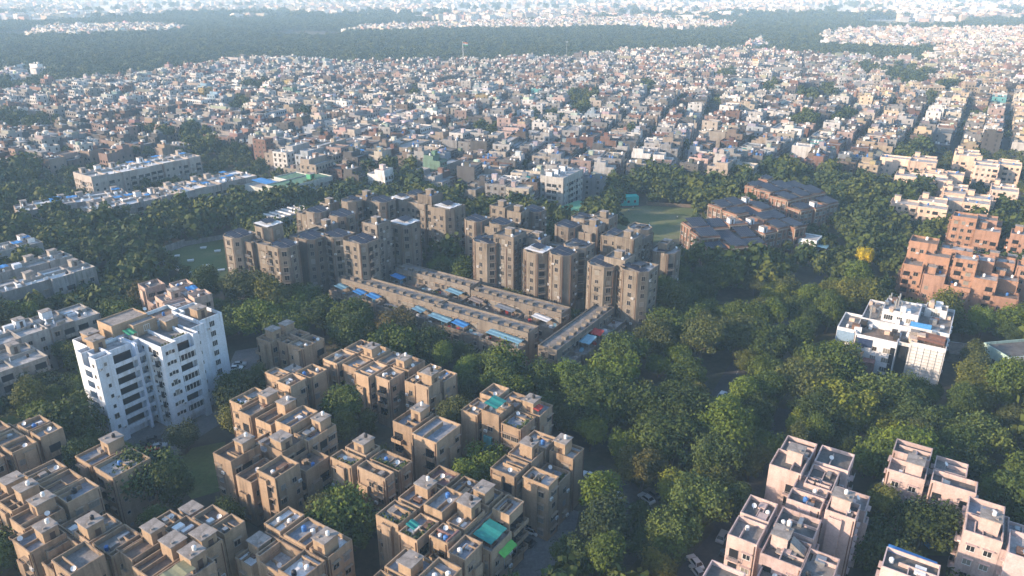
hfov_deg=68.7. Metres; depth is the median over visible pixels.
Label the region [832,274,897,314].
tree
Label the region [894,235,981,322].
stepped block
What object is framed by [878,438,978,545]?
apartment block
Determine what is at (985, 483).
tree
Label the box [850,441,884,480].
lawn
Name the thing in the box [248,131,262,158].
house
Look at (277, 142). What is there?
house
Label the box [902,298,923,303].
tree
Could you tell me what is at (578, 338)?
row house
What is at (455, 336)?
window
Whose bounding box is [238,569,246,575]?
window
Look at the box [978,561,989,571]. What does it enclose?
window
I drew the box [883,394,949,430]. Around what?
tree
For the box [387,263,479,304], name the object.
row house
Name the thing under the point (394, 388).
window
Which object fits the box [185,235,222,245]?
boundary wall
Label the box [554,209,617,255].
brown tower
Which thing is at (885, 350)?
window
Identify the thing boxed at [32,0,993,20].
dusty plain
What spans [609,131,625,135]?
house
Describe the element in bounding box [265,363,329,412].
apartment block
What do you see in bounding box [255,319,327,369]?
apartment block
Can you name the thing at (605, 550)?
tree
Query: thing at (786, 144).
house
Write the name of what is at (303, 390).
window
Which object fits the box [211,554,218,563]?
window
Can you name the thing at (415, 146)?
house
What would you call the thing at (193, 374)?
window
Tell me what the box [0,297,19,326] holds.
tree
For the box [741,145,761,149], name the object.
house
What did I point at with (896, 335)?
commercial building
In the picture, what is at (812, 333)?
tree
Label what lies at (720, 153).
house
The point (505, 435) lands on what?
window
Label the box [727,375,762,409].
tree
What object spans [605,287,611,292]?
window
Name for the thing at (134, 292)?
tree
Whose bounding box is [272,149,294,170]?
house
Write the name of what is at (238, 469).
window
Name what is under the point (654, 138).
house
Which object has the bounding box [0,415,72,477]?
apartment block
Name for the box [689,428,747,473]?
tree
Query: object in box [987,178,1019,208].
stepped block
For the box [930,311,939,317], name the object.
window
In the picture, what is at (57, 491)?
apartment block
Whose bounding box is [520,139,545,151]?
house
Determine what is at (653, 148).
house
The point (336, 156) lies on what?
house
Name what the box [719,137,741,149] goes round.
house
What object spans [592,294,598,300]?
window
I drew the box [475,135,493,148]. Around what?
house
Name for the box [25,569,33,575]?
window
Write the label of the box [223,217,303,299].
brown tower
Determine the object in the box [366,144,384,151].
house
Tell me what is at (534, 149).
house
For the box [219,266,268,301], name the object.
tree
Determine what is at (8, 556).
tree
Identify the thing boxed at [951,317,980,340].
tree
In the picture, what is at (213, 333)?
window
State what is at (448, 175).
house
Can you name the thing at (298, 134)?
house
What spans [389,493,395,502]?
window
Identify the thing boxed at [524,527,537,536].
parked car
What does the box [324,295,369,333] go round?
tree
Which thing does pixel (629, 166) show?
house
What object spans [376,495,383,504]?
window
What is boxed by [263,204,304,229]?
sports hall
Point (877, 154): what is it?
house
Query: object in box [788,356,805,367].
tree
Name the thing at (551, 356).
window
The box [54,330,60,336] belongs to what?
window
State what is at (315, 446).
window
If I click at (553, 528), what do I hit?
window
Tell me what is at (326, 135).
house
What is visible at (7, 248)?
row block
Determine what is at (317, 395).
window
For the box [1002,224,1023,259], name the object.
stepped block
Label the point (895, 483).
window
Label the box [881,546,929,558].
tree
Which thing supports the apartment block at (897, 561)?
on the ground at (366, 559)
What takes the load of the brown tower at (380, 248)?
on the ground at (366, 559)
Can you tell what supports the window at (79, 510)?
in the apartment block at (57, 491)
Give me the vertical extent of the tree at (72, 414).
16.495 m
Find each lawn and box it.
[163,239,228,279]
[180,442,224,498]
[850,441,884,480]
[909,539,952,555]
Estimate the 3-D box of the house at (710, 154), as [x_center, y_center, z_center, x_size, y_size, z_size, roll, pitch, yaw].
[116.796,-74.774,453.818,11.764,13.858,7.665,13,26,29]
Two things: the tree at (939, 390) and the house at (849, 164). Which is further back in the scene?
the house at (849, 164)
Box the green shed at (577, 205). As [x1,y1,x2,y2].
[554,200,588,220]
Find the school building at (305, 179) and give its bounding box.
[244,171,332,208]
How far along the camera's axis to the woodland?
449.42 m
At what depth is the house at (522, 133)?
492.19 m
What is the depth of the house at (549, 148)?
456.93 m
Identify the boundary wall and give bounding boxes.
[165,239,185,250]
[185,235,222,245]
[646,202,690,207]
[857,433,868,439]
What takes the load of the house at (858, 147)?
on the ground at (366, 559)
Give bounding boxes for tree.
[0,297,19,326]
[0,299,38,318]
[0,394,16,413]
[0,408,25,420]
[0,523,18,573]
[5,368,66,403]
[7,374,47,411]
[16,397,49,419]
[32,388,110,441]
[42,384,64,405]
[49,339,71,370]
[59,341,77,371]
[60,370,88,406]
[60,437,98,472]
[66,427,108,444]
[78,301,97,309]
[94,298,145,318]
[98,294,138,309]
[101,441,187,501]
[122,278,147,305]
[135,502,168,532]
[146,459,194,513]
[161,416,201,452]
[189,264,221,296]
[211,493,246,524]
[212,368,268,413]
[213,297,226,307]
[214,299,230,309]
[214,367,248,386]
[214,404,234,433]
[215,298,247,333]
[216,278,225,298]
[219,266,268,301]
[223,319,238,345]
[230,296,284,335]
[248,360,269,389]
[251,273,292,307]
[261,309,310,333]
[277,290,315,323]
[289,282,323,300]
[300,293,337,335]
[303,489,338,514]
[305,480,380,550]
[319,381,363,420]
[321,481,355,496]
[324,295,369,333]
[326,335,341,347]
[327,312,369,350]
[332,408,358,442]
[334,296,375,321]
[357,407,378,434]
[362,324,373,341]
[364,320,376,332]
[367,320,418,356]
[375,304,416,329]
[378,442,388,450]
[401,321,454,363]
[426,256,447,268]
[431,259,449,273]
[432,339,453,369]
[435,394,469,428]
[441,256,454,273]
[449,255,472,278]
[450,339,477,365]
[451,458,485,480]
[453,354,479,377]
[457,370,479,401]
[459,438,508,481]
[462,349,489,374]
[471,373,485,397]
[476,365,533,394]
[479,337,528,377]
[502,286,523,293]
[520,354,562,398]
[528,388,566,407]
[549,357,582,400]
[549,530,594,575]
[553,403,582,433]
[556,360,615,407]
[564,373,627,427]
[570,307,581,321]
[572,414,609,451]
[575,486,635,541]
[578,469,625,505]
[585,347,642,386]
[585,528,629,575]
[598,329,650,365]
[607,378,669,431]
[607,426,646,459]
[615,444,668,492]
[615,447,636,470]
[622,520,659,559]
[628,498,654,528]
[629,405,705,467]
[632,314,676,359]
[634,378,663,398]
[640,543,678,575]
[643,502,705,564]
[644,305,699,344]
[645,352,671,376]
[653,379,717,428]
[654,464,700,513]
[656,274,676,304]
[656,277,691,313]
[657,378,681,404]
[662,343,692,362]
[662,352,707,387]
[667,467,735,526]
[678,266,690,281]
[680,313,725,364]
[682,299,716,321]
[684,285,699,310]
[685,450,711,475]
[686,382,712,401]
[689,397,758,465]
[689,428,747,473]
[689,465,738,515]
[698,309,716,320]
[702,296,722,315]
[704,259,742,294]
[709,392,743,413]
[710,340,724,355]
[714,301,736,322]
[716,313,758,359]
[724,480,753,521]
[726,298,770,325]
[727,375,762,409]
[732,349,759,374]
[733,443,772,481]
[737,405,761,429]
[740,318,793,360]
[740,390,778,432]
[743,274,766,295]
[745,350,784,379]
[747,427,786,464]
[750,297,783,311]
[750,369,784,401]
[756,282,796,306]
[763,296,788,327]
[764,281,777,287]
[773,275,804,297]
[773,322,791,332]
[774,354,836,406]
[783,421,811,441]
[784,294,818,321]
[784,409,807,430]
[785,384,849,426]
[787,317,815,350]
[787,322,817,341]
[788,305,821,327]
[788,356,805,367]
[790,343,827,361]
[797,282,823,305]
[799,338,863,382]
[805,412,833,448]
[811,372,880,431]
[812,288,847,333]
[817,279,846,297]
[818,338,861,359]
[828,426,858,452]
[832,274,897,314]
[839,345,866,372]
[839,413,863,436]
[842,259,875,307]
[847,370,879,386]
[851,369,915,415]
[851,423,905,478]
[851,511,918,572]
[855,246,874,265]
[862,409,899,435]
[862,482,903,521]
[878,421,957,468]
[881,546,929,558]
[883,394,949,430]
[888,495,963,552]
[899,370,933,406]
[900,417,947,450]
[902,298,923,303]
[909,386,931,404]
[922,286,966,326]
[927,382,944,396]
[929,404,957,431]
[935,422,987,457]
[939,443,1002,492]
[944,409,1017,456]
[945,384,982,420]
[946,379,969,403]
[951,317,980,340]
[951,376,1000,411]
[952,358,994,386]
[959,337,988,364]
[963,350,992,388]
[965,303,1002,339]
[976,489,988,499]
[977,471,1001,496]
[979,409,1009,431]
[981,354,1023,411]
[985,466,1023,524]
[991,402,1023,434]
[992,321,1023,340]
[993,301,1023,327]
[996,446,1023,478]
[1004,334,1023,339]
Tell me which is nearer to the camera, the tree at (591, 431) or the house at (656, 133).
the tree at (591, 431)
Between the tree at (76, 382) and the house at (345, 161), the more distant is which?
the house at (345, 161)
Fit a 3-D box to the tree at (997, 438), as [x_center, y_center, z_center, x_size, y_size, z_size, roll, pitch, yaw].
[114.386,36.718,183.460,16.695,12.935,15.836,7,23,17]
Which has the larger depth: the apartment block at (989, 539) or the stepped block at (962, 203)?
the stepped block at (962, 203)
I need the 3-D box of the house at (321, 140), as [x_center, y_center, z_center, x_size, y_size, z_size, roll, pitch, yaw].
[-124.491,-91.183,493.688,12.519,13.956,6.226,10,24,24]
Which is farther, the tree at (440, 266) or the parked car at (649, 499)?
the tree at (440, 266)
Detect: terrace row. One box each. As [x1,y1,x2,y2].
[13,186,127,222]
[73,150,202,193]
[80,187,172,218]
[148,181,208,200]
[158,170,256,203]
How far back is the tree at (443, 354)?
219.40 m
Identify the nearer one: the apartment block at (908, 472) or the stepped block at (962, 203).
the apartment block at (908, 472)
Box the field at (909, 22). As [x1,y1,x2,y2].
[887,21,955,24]
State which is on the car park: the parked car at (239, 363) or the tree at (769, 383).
the parked car at (239, 363)
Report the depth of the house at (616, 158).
444.37 m
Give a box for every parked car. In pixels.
[136,439,154,446]
[145,435,161,441]
[151,442,167,448]
[230,365,243,369]
[232,361,246,365]
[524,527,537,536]
[524,537,536,548]
[583,470,595,478]
[637,492,655,504]
[644,487,660,500]
[686,553,704,568]
[689,564,703,575]
[715,529,728,544]
[719,541,726,556]
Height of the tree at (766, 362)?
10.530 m
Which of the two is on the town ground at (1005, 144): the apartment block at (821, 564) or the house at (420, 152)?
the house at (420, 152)
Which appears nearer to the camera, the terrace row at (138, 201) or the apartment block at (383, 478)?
the apartment block at (383, 478)
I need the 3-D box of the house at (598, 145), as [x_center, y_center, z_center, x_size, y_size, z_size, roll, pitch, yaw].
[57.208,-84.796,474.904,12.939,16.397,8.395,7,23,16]
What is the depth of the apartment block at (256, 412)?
177.77 m
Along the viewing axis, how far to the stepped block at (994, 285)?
256.12 m
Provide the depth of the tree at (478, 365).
219.36 m
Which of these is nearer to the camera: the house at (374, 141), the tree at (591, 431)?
the tree at (591, 431)
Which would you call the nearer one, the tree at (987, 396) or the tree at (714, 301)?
the tree at (987, 396)
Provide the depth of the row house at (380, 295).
257.30 m
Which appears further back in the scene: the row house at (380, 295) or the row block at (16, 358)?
the row house at (380, 295)
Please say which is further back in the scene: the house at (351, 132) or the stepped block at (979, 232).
the house at (351, 132)
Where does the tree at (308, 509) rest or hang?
on the ground at (366, 559)
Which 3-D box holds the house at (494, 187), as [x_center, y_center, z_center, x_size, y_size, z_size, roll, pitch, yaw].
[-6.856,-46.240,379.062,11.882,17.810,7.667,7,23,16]
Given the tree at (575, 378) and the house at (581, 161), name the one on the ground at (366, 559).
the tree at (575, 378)
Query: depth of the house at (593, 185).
399.82 m
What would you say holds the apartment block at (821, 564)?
on the ground at (366, 559)
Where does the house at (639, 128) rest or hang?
on the town ground at (1005, 144)
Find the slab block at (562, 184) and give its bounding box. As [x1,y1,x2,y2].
[540,164,583,206]
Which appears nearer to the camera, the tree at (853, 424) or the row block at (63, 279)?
the tree at (853, 424)
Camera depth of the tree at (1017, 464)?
165.81 m
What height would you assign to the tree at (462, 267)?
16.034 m
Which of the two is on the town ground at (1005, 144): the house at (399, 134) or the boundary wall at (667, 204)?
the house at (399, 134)
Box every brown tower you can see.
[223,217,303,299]
[289,218,355,295]
[296,197,358,233]
[341,189,396,233]
[343,215,422,281]
[391,188,465,258]
[464,213,532,293]
[490,199,546,233]
[521,230,594,312]
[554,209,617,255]
[585,248,658,339]
[600,222,653,261]
[650,238,680,282]
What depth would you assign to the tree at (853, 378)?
205.79 m
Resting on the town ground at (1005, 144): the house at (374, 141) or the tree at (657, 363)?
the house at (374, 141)
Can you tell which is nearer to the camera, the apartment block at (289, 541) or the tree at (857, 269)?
the apartment block at (289, 541)
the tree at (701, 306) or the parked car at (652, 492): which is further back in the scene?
the tree at (701, 306)
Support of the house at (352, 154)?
on the town ground at (1005, 144)
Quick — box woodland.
[0,0,1023,575]
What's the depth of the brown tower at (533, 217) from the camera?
300.59 m
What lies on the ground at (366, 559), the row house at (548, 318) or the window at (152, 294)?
the row house at (548, 318)
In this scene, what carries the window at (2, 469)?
in the apartment block at (28, 444)
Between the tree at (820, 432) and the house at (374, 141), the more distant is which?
the house at (374, 141)
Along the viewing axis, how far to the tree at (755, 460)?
173.60 m
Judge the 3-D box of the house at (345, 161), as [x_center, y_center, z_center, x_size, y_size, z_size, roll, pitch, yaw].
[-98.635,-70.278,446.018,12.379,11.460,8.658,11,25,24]
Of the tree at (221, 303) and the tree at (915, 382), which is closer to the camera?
the tree at (915, 382)
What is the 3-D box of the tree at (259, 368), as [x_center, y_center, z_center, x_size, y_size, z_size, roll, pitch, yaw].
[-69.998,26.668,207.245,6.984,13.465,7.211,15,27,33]
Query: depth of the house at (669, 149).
468.63 m
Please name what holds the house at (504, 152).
on the town ground at (1005, 144)
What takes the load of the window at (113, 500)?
in the apartment block at (93, 464)
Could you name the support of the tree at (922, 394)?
on the ground at (366, 559)
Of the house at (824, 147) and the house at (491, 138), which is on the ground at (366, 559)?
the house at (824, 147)
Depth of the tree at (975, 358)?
215.15 m
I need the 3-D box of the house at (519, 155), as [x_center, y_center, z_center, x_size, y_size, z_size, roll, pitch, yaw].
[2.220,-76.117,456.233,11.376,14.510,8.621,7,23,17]
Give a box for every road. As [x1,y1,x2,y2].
[580,465,655,575]
[677,408,793,575]
[682,179,893,463]
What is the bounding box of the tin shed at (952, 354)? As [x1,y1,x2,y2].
[945,341,968,362]
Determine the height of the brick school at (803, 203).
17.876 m
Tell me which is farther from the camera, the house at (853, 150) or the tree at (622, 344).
the house at (853, 150)
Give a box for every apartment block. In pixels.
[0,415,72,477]
[0,459,105,542]
[12,509,143,575]
[75,431,160,528]
[115,517,217,575]
[138,279,214,312]
[157,499,247,575]
[213,429,331,525]
[229,387,338,473]
[235,506,355,575]
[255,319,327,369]
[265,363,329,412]
[323,339,424,428]
[330,433,413,521]
[374,547,461,575]
[376,465,528,575]
[391,401,461,480]
[405,363,457,416]
[461,383,553,460]
[490,430,583,540]
[703,560,745,575]
[724,494,821,575]
[757,543,839,575]
[764,435,854,514]
[785,474,871,575]
[875,544,940,575]
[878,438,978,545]
[947,496,1023,575]
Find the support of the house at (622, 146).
on the ground at (366, 559)
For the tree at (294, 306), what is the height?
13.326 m
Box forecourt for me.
[125,411,222,457]
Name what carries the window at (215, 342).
in the white tower at (139, 370)
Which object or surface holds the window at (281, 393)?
in the apartment block at (306, 385)
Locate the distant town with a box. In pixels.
[0,0,1023,174]
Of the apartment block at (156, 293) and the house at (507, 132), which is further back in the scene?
the house at (507, 132)
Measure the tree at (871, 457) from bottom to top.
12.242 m
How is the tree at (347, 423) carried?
on the ground at (366, 559)
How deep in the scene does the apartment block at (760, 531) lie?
139.87 m
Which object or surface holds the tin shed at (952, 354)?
on the ground at (366, 559)
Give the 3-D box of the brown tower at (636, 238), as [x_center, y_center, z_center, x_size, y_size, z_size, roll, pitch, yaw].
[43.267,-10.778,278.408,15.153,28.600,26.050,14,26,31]
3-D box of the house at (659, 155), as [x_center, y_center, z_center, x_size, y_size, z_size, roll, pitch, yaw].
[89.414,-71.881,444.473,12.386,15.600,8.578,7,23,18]
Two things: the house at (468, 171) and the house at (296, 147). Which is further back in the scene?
the house at (296, 147)
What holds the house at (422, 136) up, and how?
on the town ground at (1005, 144)
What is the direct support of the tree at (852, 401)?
on the ground at (366, 559)
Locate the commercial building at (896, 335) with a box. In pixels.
[835,293,954,385]
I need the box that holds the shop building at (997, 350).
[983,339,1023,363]
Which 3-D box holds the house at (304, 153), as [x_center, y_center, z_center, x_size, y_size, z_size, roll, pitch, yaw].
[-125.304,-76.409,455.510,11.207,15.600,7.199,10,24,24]
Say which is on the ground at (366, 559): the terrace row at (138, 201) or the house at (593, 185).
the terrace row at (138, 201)
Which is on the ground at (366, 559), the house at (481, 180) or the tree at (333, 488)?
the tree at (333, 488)
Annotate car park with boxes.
[230,347,258,372]
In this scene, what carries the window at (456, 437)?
in the apartment block at (424, 440)
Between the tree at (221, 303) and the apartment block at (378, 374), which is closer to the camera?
the apartment block at (378, 374)
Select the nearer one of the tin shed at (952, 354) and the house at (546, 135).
the tin shed at (952, 354)
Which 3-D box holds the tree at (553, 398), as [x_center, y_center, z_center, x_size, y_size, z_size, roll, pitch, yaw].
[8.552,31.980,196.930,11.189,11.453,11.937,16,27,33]
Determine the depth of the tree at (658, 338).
227.34 m
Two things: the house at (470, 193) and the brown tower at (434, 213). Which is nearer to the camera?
the brown tower at (434, 213)
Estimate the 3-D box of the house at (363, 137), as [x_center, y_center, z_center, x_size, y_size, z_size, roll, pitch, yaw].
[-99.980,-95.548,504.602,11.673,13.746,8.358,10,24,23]
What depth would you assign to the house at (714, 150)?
461.28 m
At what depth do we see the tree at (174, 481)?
160.51 m
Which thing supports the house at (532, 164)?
on the town ground at (1005, 144)
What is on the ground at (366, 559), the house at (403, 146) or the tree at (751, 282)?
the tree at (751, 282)
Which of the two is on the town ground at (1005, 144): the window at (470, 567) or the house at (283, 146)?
the house at (283, 146)
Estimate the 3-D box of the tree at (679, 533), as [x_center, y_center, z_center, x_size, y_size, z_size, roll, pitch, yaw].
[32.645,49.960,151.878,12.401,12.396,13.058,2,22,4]
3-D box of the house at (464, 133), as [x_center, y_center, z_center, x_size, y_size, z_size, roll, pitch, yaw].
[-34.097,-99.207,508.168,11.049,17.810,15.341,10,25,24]
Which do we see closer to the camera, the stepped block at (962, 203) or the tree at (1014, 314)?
the tree at (1014, 314)
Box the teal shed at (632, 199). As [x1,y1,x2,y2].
[620,194,638,205]
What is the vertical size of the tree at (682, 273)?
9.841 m
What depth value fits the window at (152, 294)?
253.81 m
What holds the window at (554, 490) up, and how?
in the apartment block at (539, 474)
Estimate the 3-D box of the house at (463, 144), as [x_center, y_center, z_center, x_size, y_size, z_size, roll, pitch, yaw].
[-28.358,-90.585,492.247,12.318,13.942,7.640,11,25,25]
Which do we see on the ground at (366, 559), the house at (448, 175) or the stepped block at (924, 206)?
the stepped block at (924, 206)
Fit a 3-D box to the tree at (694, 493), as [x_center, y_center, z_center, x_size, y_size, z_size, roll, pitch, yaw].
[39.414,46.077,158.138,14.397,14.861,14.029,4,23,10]
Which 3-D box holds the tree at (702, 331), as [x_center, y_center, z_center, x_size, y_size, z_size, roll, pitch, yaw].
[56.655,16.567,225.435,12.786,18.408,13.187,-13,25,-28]
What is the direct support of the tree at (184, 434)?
on the ground at (366, 559)
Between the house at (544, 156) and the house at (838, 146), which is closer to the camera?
the house at (544, 156)
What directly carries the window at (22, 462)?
in the apartment block at (28, 444)
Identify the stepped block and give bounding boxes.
[880,151,937,178]
[890,191,949,236]
[894,168,947,197]
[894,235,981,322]
[922,164,964,183]
[939,179,968,197]
[943,189,994,218]
[943,211,1002,251]
[948,250,1018,328]
[951,145,980,176]
[970,155,1000,187]
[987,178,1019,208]
[997,158,1021,183]
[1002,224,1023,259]
[1008,253,1023,305]
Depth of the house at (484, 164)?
430.39 m
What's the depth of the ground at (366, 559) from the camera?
214.69 m
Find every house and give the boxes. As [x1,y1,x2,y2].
[242,142,253,158]
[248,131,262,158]
[252,137,274,159]
[264,149,274,168]
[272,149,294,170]
[273,136,287,148]
[275,142,292,149]
[279,133,297,142]
[281,141,309,154]
[283,164,296,172]
[289,132,305,137]
[295,137,314,142]
[295,148,314,164]
[296,164,300,172]
[300,152,333,173]
[306,135,318,138]
[308,146,323,152]
[309,139,318,143]
[311,138,350,150]
[312,127,332,137]
[316,138,328,142]
[318,131,331,139]
[320,151,341,161]
[326,144,349,161]
[327,164,347,181]
[329,274,448,330]
[336,159,351,165]
[342,127,361,138]
[343,146,366,165]
[343,165,366,183]
[346,137,364,143]
[348,142,365,150]
[353,140,372,147]
[355,135,371,138]
[359,139,380,145]
[359,160,378,172]
[360,149,373,157]
[363,127,382,135]
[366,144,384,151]
[367,164,393,187]
[368,132,385,140]
[368,146,391,166]
[379,138,391,146]
[385,144,399,172]
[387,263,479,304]
[388,136,400,143]
[391,129,409,138]
[395,139,429,151]
[396,147,413,173]
[399,127,414,133]
[399,134,419,140]
[405,134,425,139]
[407,146,429,167]
[410,144,423,149]
[416,167,431,179]
[423,150,446,171]
[424,144,443,150]
[424,172,449,187]
[424,300,538,367]
[428,139,441,144]
[429,129,449,140]
[433,167,456,186]
[436,147,458,158]
[437,148,450,159]
[442,136,463,147]
[447,158,460,173]
[449,128,472,138]
[456,150,477,159]
[457,161,482,183]
[458,139,469,152]
[458,147,464,156]
[458,182,484,200]
[461,157,472,162]
[464,284,570,343]
[467,175,491,190]
[470,129,488,136]
[470,136,490,153]
[472,159,489,169]
[473,149,485,156]
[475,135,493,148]
[477,156,497,163]
[477,173,500,180]
[481,153,502,157]
[483,165,507,175]
[485,178,509,199]
[488,131,504,141]
[489,148,509,156]
[490,161,512,174]
[493,139,513,154]
[497,157,520,169]
[498,129,515,137]
[499,175,519,179]
[500,136,524,147]
[506,181,534,204]
[510,127,528,141]
[510,148,530,169]
[511,170,529,175]
[512,144,532,160]
[512,151,526,169]
[517,144,535,153]
[518,175,539,200]
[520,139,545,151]
[520,171,541,182]
[528,158,547,170]
[529,131,536,138]
[530,165,543,173]
[532,152,550,161]
[534,127,542,132]
[534,128,554,144]
[538,144,557,152]
[538,304,632,384]
[542,158,560,168]
[549,148,571,166]
[557,142,578,157]
[562,124,585,138]
[565,132,586,154]
[571,155,593,174]
[578,132,596,148]
[581,132,599,140]
[583,173,606,199]
[585,149,605,160]
[591,140,611,152]
[593,157,616,174]
[599,132,618,146]
[602,153,623,176]
[605,151,626,174]
[608,148,626,173]
[608,163,621,178]
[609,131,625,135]
[609,141,629,161]
[618,136,638,159]
[624,129,642,144]
[625,126,643,143]
[625,162,639,180]
[626,134,640,144]
[626,158,647,170]
[631,145,651,160]
[642,146,658,151]
[644,136,662,141]
[644,139,661,148]
[648,159,673,178]
[651,131,668,137]
[653,152,674,164]
[659,142,678,164]
[662,132,681,165]
[674,130,687,138]
[674,134,686,155]
[675,136,684,159]
[679,158,704,175]
[688,141,709,158]
[689,153,712,174]
[694,152,714,161]
[696,133,715,147]
[697,139,713,149]
[707,156,732,175]
[708,148,718,153]
[709,129,726,147]
[713,148,737,167]
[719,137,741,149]
[724,145,744,161]
[726,127,746,145]
[735,161,758,172]
[738,145,756,150]
[738,149,747,161]
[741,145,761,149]
[743,142,764,145]
[744,150,765,174]
[750,149,771,157]
[751,133,769,143]
[755,143,777,157]
[760,147,779,159]
[762,141,783,156]
[765,136,790,155]
[784,136,793,154]
[791,143,814,160]
[797,138,809,143]
[798,233,829,250]
[804,153,825,175]
[807,138,823,144]
[807,147,828,164]
[810,145,829,161]
[816,141,834,160]
[825,142,842,160]
[828,146,836,160]
[837,151,859,166]
[837,157,857,176]
[844,150,862,154]
[845,148,865,154]
[850,144,870,153]
[852,152,862,161]
[857,160,879,174]
[861,152,881,174]
[871,151,891,159]
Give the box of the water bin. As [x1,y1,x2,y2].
[924,541,935,548]
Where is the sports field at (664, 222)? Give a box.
[617,205,694,241]
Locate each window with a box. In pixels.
[0,463,4,472]
[19,458,26,465]
[21,365,28,373]
[21,555,30,566]
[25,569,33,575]
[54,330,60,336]
[74,505,84,514]
[87,497,100,509]
[107,494,115,502]
[110,506,118,515]
[147,492,155,501]
[148,291,155,297]
[180,350,194,361]
[184,370,198,381]
[186,379,200,391]
[189,399,203,410]
[209,320,214,326]
[210,330,216,336]
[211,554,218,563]
[212,339,217,346]
[214,349,219,355]
[214,461,221,470]
[215,358,220,365]
[216,474,223,482]
[218,486,225,494]
[232,535,242,547]
[234,464,242,473]
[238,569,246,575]
[252,454,260,462]
[256,426,262,434]
[257,500,261,508]
[259,512,263,520]
[267,484,273,492]
[269,497,275,505]
[272,345,277,352]
[276,389,283,395]
[280,495,286,504]
[281,251,286,256]
[283,267,288,272]
[284,275,289,280]
[287,452,295,458]
[300,386,306,393]
[312,442,318,449]
[315,391,321,398]
[327,431,336,441]
[329,443,338,453]
[332,558,341,570]
[343,549,351,561]
[344,563,353,575]
[366,479,374,487]
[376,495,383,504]
[387,481,394,491]
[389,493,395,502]
[392,383,397,391]
[402,543,411,548]
[403,470,410,480]
[404,483,411,490]
[406,399,414,405]
[439,445,445,454]
[440,457,445,465]
[452,333,458,340]
[454,433,460,442]
[467,560,475,572]
[483,560,488,569]
[486,424,492,432]
[494,555,501,566]
[495,518,503,525]
[495,568,502,575]
[501,431,510,439]
[501,443,510,451]
[504,558,511,570]
[510,434,519,442]
[516,479,521,488]
[536,527,543,535]
[537,489,544,498]
[537,502,544,511]
[537,515,544,523]
[547,352,554,360]
[547,413,553,421]
[550,510,558,522]
[550,522,557,534]
[551,485,558,496]
[561,461,569,470]
[562,508,567,518]
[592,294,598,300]
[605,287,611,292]
[605,295,610,301]
[606,270,612,276]
[739,564,749,574]
[741,551,751,561]
[878,366,885,372]
[880,357,887,363]
[882,348,890,354]
[883,314,892,319]
[890,479,900,486]
[905,318,914,323]
[907,484,917,492]
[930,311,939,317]
[961,556,972,565]
[965,542,976,552]
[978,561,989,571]
[982,548,994,558]
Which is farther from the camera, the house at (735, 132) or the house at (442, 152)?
the house at (735, 132)
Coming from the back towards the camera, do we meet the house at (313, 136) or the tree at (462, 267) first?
the house at (313, 136)
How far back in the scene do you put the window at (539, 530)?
158.95 m
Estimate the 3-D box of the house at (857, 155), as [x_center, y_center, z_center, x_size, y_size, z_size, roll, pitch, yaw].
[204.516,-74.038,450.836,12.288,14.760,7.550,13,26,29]
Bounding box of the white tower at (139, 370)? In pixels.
[72,302,230,440]
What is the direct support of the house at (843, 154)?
on the ground at (366, 559)
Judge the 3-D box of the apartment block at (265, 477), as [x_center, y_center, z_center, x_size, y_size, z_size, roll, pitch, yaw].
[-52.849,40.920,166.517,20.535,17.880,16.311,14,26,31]
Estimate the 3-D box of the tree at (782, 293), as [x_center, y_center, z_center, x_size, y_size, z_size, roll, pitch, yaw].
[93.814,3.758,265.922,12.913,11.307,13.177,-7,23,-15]
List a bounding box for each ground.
[0,21,1023,575]
[37,74,1010,190]
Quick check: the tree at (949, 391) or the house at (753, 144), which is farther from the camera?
the house at (753, 144)
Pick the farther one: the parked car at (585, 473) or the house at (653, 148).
the house at (653, 148)
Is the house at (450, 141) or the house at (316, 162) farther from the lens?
the house at (450, 141)
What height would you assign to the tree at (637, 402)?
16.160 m
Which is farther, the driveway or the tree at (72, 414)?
the tree at (72, 414)
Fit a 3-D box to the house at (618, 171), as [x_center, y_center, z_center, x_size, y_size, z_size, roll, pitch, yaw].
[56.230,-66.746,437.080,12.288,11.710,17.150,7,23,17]
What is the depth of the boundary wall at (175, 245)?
331.14 m
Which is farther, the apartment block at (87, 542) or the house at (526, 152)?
the house at (526, 152)
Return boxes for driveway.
[512,510,578,575]
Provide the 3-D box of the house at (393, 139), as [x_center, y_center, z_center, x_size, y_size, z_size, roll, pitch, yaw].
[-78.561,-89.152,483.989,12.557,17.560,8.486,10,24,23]
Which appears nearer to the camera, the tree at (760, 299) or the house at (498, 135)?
the tree at (760, 299)
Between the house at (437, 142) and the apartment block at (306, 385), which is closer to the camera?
the apartment block at (306, 385)
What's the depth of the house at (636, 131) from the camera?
504.77 m
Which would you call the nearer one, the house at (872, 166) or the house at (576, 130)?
the house at (872, 166)
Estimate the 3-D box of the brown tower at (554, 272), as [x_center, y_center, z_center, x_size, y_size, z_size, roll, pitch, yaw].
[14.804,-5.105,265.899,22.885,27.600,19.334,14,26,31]
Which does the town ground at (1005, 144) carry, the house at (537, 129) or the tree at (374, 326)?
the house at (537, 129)
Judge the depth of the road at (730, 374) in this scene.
226.69 m
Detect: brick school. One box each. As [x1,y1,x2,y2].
[679,216,766,266]
[707,196,806,252]
[744,174,773,195]
[753,180,838,230]
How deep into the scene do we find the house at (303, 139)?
496.30 m
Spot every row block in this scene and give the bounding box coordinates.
[0,233,44,260]
[0,248,72,281]
[0,258,99,310]
[0,303,100,370]
[0,340,52,398]
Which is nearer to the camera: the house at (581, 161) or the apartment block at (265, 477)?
the apartment block at (265, 477)
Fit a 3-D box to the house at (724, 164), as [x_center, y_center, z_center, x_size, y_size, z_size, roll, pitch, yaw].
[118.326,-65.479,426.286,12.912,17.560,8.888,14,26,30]
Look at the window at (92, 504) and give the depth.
152.34 m

